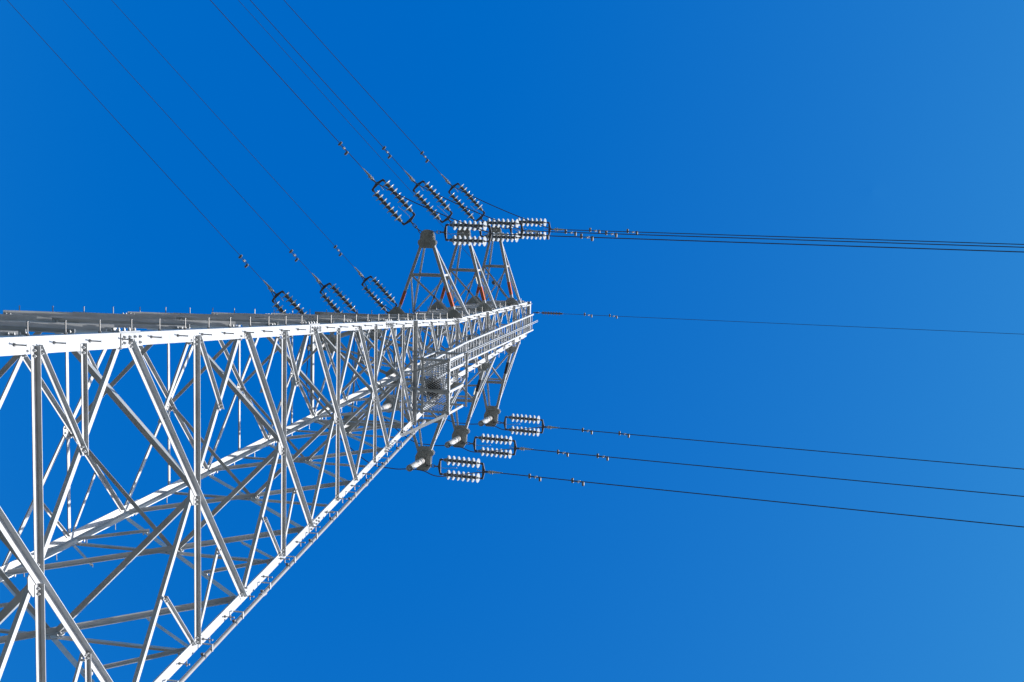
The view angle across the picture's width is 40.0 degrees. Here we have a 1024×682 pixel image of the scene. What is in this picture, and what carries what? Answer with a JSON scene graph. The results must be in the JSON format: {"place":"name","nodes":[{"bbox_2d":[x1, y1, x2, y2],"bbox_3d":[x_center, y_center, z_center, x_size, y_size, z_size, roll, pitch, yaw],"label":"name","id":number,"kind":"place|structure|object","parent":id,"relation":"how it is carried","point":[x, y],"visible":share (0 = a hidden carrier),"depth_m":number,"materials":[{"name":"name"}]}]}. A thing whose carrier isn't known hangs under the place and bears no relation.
{"place":"outdoors","nodes":[
{"label":"outdoors","id":0,"kind":"place"},
{"bbox_2d":[0,0,1023,681],"label":"sky","id":1,"kind":"structure","parent":0,"point":[885,120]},
{"bbox_3d":[-0.339,-1.709,49.138,0.150,0.146,1.040,-42,-87,15],"label":"dead end fitting","id":2,"kind":"object","parent":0,"visible":0},
{"bbox_2d":[238,0,497,286],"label":"earth wire","id":3,"kind":"object","parent":2,"relation":"attached to","point":[349,123],"visible":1,"depth_m":48.76,"materials":[{"name":"grey metal"}]},
{"bbox_3d":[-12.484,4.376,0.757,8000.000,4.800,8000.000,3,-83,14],"label":"ground","id":4,"kind":"structure","parent":0,"visible":0},
{"bbox_2d":[0,226,537,681],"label":"lattice tower","id":5,"kind":"structure","parent":4,"relation":"on","point":[78,335],"depth_m":25.61,"materials":[{"name":"metal"}]},
{"bbox_2d":[263,280,306,313],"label":"insulator string","id":6,"kind":"object","parent":5,"relation":"attached to","point":[294,304],"visible":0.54,"depth_m":40.55,"materials":[{"name":"ceramic"}]},
{"bbox_2d":[7,0,260,277],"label":"conductor","id":7,"kind":"object","parent":6,"relation":"attached to","point":[132,137],"visible":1,"depth_m":40.32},
{"bbox_2d":[238,254,248,267],"bbox_3d":[-7.700,-2.296,40.465,0.140,0.190,0.396,-31,-92,15],"label":"vibration damper","id":8,"kind":"object","parent":7,"relation":"attached to","point":[244,260],"visible":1,"depth_m":40.41,"materials":[{"name":"metal"}]},
{"bbox_2d":[271,291,486,476],"bbox_3d":[-4.457,1.841,39.549,8.138,1.271,1.750,40,-76,7],"label":"jumper cable","id":9,"kind":"object","parent":6,"relation":"attached to","point":[353,450],"visible":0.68,"depth_m":39.11,"materials":[{"name":"grey metal"}]},
{"bbox_2d":[307,341,327,350],"bbox_3d":[-5.531,0.134,39.984,0.190,1.358,0.190,3,-83,14],"label":"post insulator","id":10,"kind":"object","parent":5,"relation":"attached to","point":[315,347],"visible":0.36,"depth_m":39.64,"materials":[{"name":"ceramic"}]},
{"bbox_2d":[312,273,356,312],"bbox_3d":[-5.435,-1.196,44.150,0.698,0.287,2.499,-42,-88,15],"label":"insulator string","id":11,"kind":"object","parent":5,"relation":"attached to","point":[341,296],"visible":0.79,"depth_m":44.08,"materials":[{"name":"ceramic"}]},
{"bbox_2d":[63,0,312,274],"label":"conductor","id":12,"kind":"object","parent":11,"relation":"attached to","point":[186,136],"visible":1,"depth_m":43.83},
{"bbox_2d":[319,283,511,452],"bbox_3d":[-3.557,1.463,43.066,8.129,1.271,1.754,39,-76,7],"label":"jumper cable","id":13,"kind":"object","parent":11,"relation":"attached to","point":[386,420],"visible":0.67,"depth_m":42.67,"materials":[{"name":"grey metal"}]},
{"bbox_2d":[355,268,396,313],"bbox_3d":[-4.510,-1.581,47.764,0.698,0.287,2.499,-42,-88,15],"label":"insulator string","id":14,"kind":"object","parent":5,"relation":"attached to","point":[383,290],"visible":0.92,"depth_m":47.70,"materials":[{"name":"ceramic"}]},
{"bbox_2d":[114,3,354,267],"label":"conductor","id":15,"kind":"object","parent":14,"relation":"attached to","point":[233,134],"visible":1,"depth_m":47.43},
{"bbox_2d":[361,276,545,430],"bbox_3d":[-2.634,1.067,46.679,8.100,1.271,1.768,39,-76,7],"label":"jumper cable","id":16,"kind":"object","parent":14,"relation":"hanging from","point":[432,408],"visible":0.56,"depth_m":46.26,"materials":[{"name":"grey metal"}]},
{"bbox_2d":[377,402,391,413],"bbox_3d":[-4.000,2.076,43.587,0.190,1.358,0.190,-44,-96,15],"label":"post insulator","id":17,"kind":"object","parent":5,"relation":"attached to","point":[387,405],"visible":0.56,"depth_m":43.76,"materials":[{"name":"ceramic"}]},
{"bbox_2d":[363,168,421,233],"bbox_3d":[-3.339,-3.909,39.537,0.698,0.287,2.499,-42,-88,15],"label":"insulator string","id":18,"kind":"object","parent":5,"relation":"attached to","point":[389,208],"visible":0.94,"depth_m":39.49,"materials":[{"name":"ceramic"}]},
{"bbox_2d":[210,0,363,169],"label":"conductor","id":19,"kind":"object","parent":18,"relation":"attached to","point":[284,82],"visible":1,"depth_m":39.32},
{"bbox_2d":[338,141,348,155],"bbox_3d":[-4.703,-5.384,39.369,0.140,0.190,0.396,-31,-92,15],"label":"vibration damper","id":20,"kind":"object","parent":19,"relation":"attached to","point":[344,148],"visible":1,"depth_m":39.33,"materials":[{"name":"metal"}]},
{"bbox_2d":[372,180,493,233],"bbox_3d":[-2.290,-3.684,38.683,3.866,0.736,0.027,25,-79,11],"label":"jumper cable","id":21,"kind":"object","parent":18,"relation":"attached to","point":[431,209],"visible":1,"depth_m":38.41,"materials":[{"name":"grey metal"}]},
{"bbox_2d":[406,457,425,471],"bbox_3d":[-2.714,3.477,39.618,0.190,1.358,0.190,3,-83,14],"label":"post insulator","id":22,"kind":"object","parent":5,"relation":"attached to","point":[417,463],"visible":1,"depth_m":39.46,"materials":[{"name":"ceramic"}]},
{"bbox_2d":[419,375,442,403],"bbox_3d":[-1.904,1.161,34.771,0.646,0.350,0.799,-20,-89,15],"label":"bird nest","id":23,"kind":"object","parent":5,"relation":"on","point":[432,387],"visible":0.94,"depth_m":34.64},
{"bbox_2d":[405,171,457,230],"bbox_3d":[-2.439,-4.269,43.056,0.698,0.287,2.499,-42,-88,15],"label":"insulator string","id":24,"kind":"object","parent":5,"relation":"attached to","point":[440,200],"visible":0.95,"depth_m":43.01,"materials":[{"name":"ceramic"}]},
{"bbox_2d":[250,0,404,170],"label":"conductor","id":25,"kind":"object","parent":24,"relation":"attached to","point":[326,84],"visible":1,"depth_m":42.82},
{"bbox_2d":[412,181,525,230],"bbox_3d":[-1.389,-4.044,42.202,3.866,0.736,0.027,25,-79,11],"label":"jumper cable","id":26,"kind":"object","parent":24,"relation":"hanging from","point":[468,208],"visible":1,"depth_m":41.93,"materials":[{"name":"grey metal"}]},
{"bbox_2d":[444,436,461,447],"bbox_3d":[-1.813,3.088,43.134,0.190,1.358,0.190,3,-83,14],"label":"post insulator","id":27,"kind":"object","parent":5,"relation":"attached to","point":[454,440],"visible":0.98,"depth_m":42.95,"materials":[{"name":"ceramic"}]},
{"bbox_2d":[425,456,501,482],"bbox_3d":[-1.421,3.620,39.832,2.499,0.287,0.698,4,-83,22],"label":"insulator string","id":28,"kind":"object","parent":5,"relation":"attached to","point":[463,462],"visible":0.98,"depth_m":39.78,"materials":[{"name":"ceramic"}]},
{"bbox_2d":[500,473,1023,527],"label":"conductor","id":29,"kind":"object","parent":28,"relation":"attached to","point":[773,501],"visible":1,"depth_m":36.42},
{"bbox_2d":[528,473,540,481],"bbox_3d":[0.636,3.764,38.897,0.395,0.192,0.140,13,-81,13],"label":"vibration damper","id":30,"kind":"object","parent":29,"relation":"attached to","point":[529,475],"visible":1,"depth_m":38.88,"materials":[{"name":"metal"}]},
{"bbox_2d":[571,478,583,485],"bbox_3d":[1.802,3.840,38.416,0.395,0.192,0.140,13,-81,13],"label":"vibration damper","id":31,"kind":"object","parent":29,"relation":"attached to","point":[573,481],"visible":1,"depth_m":38.40,"materials":[{"name":"metal"}]},
{"bbox_2d":[442,175,488,228],"bbox_3d":[-1.514,-4.604,46.675,0.698,0.287,2.499,-42,-88,15],"label":"insulator string","id":32,"kind":"object","parent":5,"relation":"attached to","point":[461,187],"visible":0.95,"depth_m":46.62,"materials":[{"name":"ceramic"}]},
{"bbox_2d":[284,0,441,174],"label":"conductor","id":33,"kind":"object","parent":32,"relation":"attached to","point":[361,86],"visible":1,"depth_m":46.43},
{"bbox_2d":[448,183,552,229],"bbox_3d":[-0.465,-4.379,45.821,3.866,0.736,0.027,25,-79,11],"label":"jumper cable","id":34,"kind":"object","parent":32,"relation":"hanging from","point":[499,208],"visible":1,"depth_m":45.55,"materials":[{"name":"grey metal"}]},
{"bbox_2d":[430,220,507,245],"bbox_3d":[-1.217,-2.994,39.076,2.499,0.287,0.698,4,-83,22],"label":"insulator string","id":35,"kind":"object","parent":5,"relation":"attached to","point":[464,240],"visible":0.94,"depth_m":39.05,"materials":[{"name":"ceramic"}]},
{"bbox_2d":[508,234,1023,252],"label":"conductor","id":36,"kind":"object","parent":35,"relation":"attached to","point":[781,243],"visible":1,"depth_m":35.71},
{"bbox_2d":[536,232,548,239],"bbox_3d":[0.839,-2.850,38.141,0.395,0.192,0.140,13,-81,13],"label":"vibration damper","id":37,"kind":"object","parent":36,"relation":"attached to","point":[537,234],"visible":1,"depth_m":38.13,"materials":[{"name":"metal"}]},
{"bbox_2d":[580,234,593,240],"bbox_3d":[2.005,-2.774,37.660,0.395,0.192,0.140,13,-81,13],"label":"vibration damper","id":38,"kind":"object","parent":36,"relation":"attached to","point":[581,236],"visible":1,"depth_m":37.64,"materials":[{"name":"metal"}]},
{"bbox_2d":[478,415,492,425],"bbox_3d":[-0.887,2.654,46.742,0.190,1.358,0.190,3,-83,14],"label":"post insulator","id":39,"kind":"object","parent":5,"relation":"attached to","point":[485,420],"visible":1,"depth_m":46.53,"materials":[{"name":"ceramic"}]},
{"bbox_2d":[460,434,530,458],"bbox_3d":[-0.519,3.230,43.348,2.499,0.287,0.698,4,-83,22],"label":"insulator string","id":40,"kind":"object","parent":5,"relation":"attached to","point":[501,439],"visible":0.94,"depth_m":43.31,"materials":[{"name":"ceramic"}]},
{"bbox_2d":[531,449,1023,496],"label":"conductor","id":41,"kind":"object","parent":40,"relation":"attached to","point":[788,474],"visible":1,"depth_m":39.86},
{"bbox_2d":[596,453,608,460],"bbox_3d":[2.703,3.451,41.932,0.395,0.192,0.140,13,-81,13],"label":"vibration damper","id":42,"kind":"object","parent":41,"relation":"attached to","point":[606,457],"visible":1,"depth_m":41.91,"materials":[{"name":"metal"}]},
{"bbox_2d":[471,218,537,241],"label":"insulator string","id":43,"kind":"object","parent":5,"relation":"attached to","point":[493,223],"visible":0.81,"depth_m":42.53,"materials":[{"name":"ceramic"}]},
{"bbox_2d":[538,231,1023,247],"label":"conductor","id":44,"kind":"object","parent":43,"relation":"attached to","point":[794,239],"visible":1,"depth_m":39.19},
{"bbox_2d":[564,229,576,235],"bbox_3d":[1.740,-3.210,41.660,0.395,0.192,0.140,13,-81,13],"label":"vibration damper","id":45,"kind":"object","parent":44,"relation":"attached to","point":[566,232],"visible":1,"depth_m":41.63,"materials":[{"name":"metal"}]},
{"bbox_2d":[493,414,558,435],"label":"insulator string","id":46,"kind":"object","parent":5,"relation":"attached to","point":[521,418],"visible":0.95,"depth_m":46.91,"materials":[{"name":"ceramic"}]},
{"bbox_2d":[560,428,1023,469],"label":"conductor","id":47,"kind":"object","parent":46,"relation":"attached to","point":[801,449],"visible":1,"depth_m":43.41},
{"bbox_2d":[497,218,563,239],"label":"insulator string","id":48,"kind":"object","parent":5,"relation":"attached to","point":[527,223],"visible":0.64,"depth_m":46.15,"materials":[{"name":"ceramic"}]},
{"bbox_2d":[564,229,1023,244],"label":"conductor","id":49,"kind":"object","parent":48,"relation":"attached to","point":[805,237],"visible":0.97,"depth_m":42.75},
{"bbox_2d":[533,311,562,314],"bbox_3d":[1.253,-0.972,49.056,1.120,0.080,0.120,3,-83,23],"label":"dead end fitting","id":50,"kind":"object","parent":5,"relation":"attached to","point":[551,313],"visible":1,"depth_m":49.02,"materials":[{"name":"metal"}]},
{"bbox_2d":[574,314,1012,333],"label":"earth wire","id":51,"kind":"object","parent":50,"relation":"attached to","point":[799,324],"visible":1,"depth_m":45.68,"materials":[{"name":"grey metal"}]}
]}

